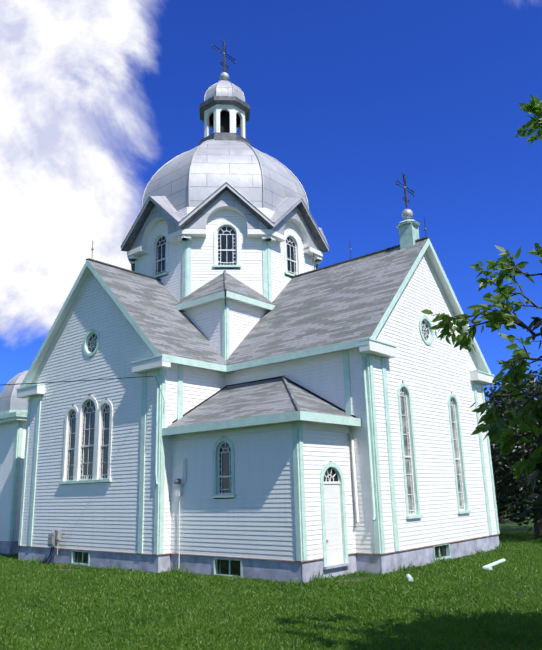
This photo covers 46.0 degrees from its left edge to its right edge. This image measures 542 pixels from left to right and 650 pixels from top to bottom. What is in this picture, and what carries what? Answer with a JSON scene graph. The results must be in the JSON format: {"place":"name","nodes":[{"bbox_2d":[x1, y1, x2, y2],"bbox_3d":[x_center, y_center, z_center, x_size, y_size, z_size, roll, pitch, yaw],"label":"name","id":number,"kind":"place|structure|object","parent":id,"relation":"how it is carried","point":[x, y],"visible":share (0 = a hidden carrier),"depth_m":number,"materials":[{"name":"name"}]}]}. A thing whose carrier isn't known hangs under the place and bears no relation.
{"place":"outdoors","nodes":[
{"label":"outdoors","id":0,"kind":"place"},
{"bbox_2d":[0,255,496,560],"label":"walls","id":1,"kind":"structure","parent":0,"point":[254,517],"depth_m":20.41,"materials":[{"name":"white wood"}]},
{"bbox_2d":[0,236,493,441],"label":"church roofs","id":2,"kind":"structure","parent":1,"relation":"on","point":[329,312],"depth_m":21.64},
{"bbox_2d":[120,182,328,301],"bbox_3d":[-2.053,-1.954,29.156,9.028,6.200,9.028,-14,-19,39],"label":"dome drum","id":3,"kind":"object","parent":2,"relation":"on","point":[181,254],"visible":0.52,"depth_m":25.68,"materials":[{"name":"white wood"}]},
{"bbox_2d":[0,139,308,411],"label":"church dome","id":4,"kind":"structure","parent":3,"relation":"on","point":[197,175],"depth_m":27.08,"materials":[{"name":"silver metal"}]},
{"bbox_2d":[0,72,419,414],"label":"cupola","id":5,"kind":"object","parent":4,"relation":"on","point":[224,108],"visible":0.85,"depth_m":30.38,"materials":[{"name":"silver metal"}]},
{"bbox_2d":[91,40,425,269],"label":"crosses","id":6,"kind":"object","parent":5,"relation":"on","point":[224,69],"visible":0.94,"depth_m":24.19,"materials":[{"name":"black metal"}]},
{"bbox_2d":[8,299,499,568],"bbox_3d":[-2.513,4.373,26.058,18.860,8.780,11.245,-14,-19,39],"label":"church trim and windows","id":7,"kind":"structure","parent":1,"relation":"attached to","point":[87,447],"depth_m":19.64,"materials":[{"name":"white wood"}]},
{"bbox_2d":[21,544,504,583],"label":"weedy grass","id":8,"kind":"structure","parent":0,"point":[319,577],"depth_m":18.53,"materials":[{"name":"green plant"}]},
{"bbox_2d":[0,505,541,649],"bbox_3d":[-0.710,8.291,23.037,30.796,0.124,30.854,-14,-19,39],"label":"lawn","id":9,"kind":"structure","parent":0,"point":[328,614],"depth_m":12.43,"materials":[{"name":"green plant"}]},
{"bbox_2d":[55,569,369,582],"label":"bare soil patches","id":10,"kind":"object","parent":9,"relation":"on","point":[335,580],"visible":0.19,"depth_m":16.78,"materials":[{"name":"brown soil"}]},
{"bbox_2d":[0,534,498,582],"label":"foundation","id":11,"kind":"object","parent":9,"relation":"on","point":[275,569],"visible":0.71,"depth_m":18.61,"materials":[{"name":"grey concrete"}]},
{"bbox_2d":[1,347,505,581],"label":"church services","id":12,"kind":"object","parent":9,"relation":"on","point":[53,540],"visible":0.83,"depth_m":18.54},
{"bbox_2d":[483,364,541,538],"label":"trees","id":13,"kind":"object","parent":9,"relation":"on","point":[512,494],"depth_m":26.49,"materials":[{"name":"green plant"}]},
{"bbox_2d":[0,0,541,413],"label":"sky","id":14,"kind":"structure","parent":0,"point":[352,97],"materials":[{"name":"blue"}]},
{"bbox_2d":[421,94,541,543],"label":"tree","id":15,"kind":"object","parent":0,"point":[496,427],"depth_m":8.27,"materials":[{"name":"green plant"}]}
]}

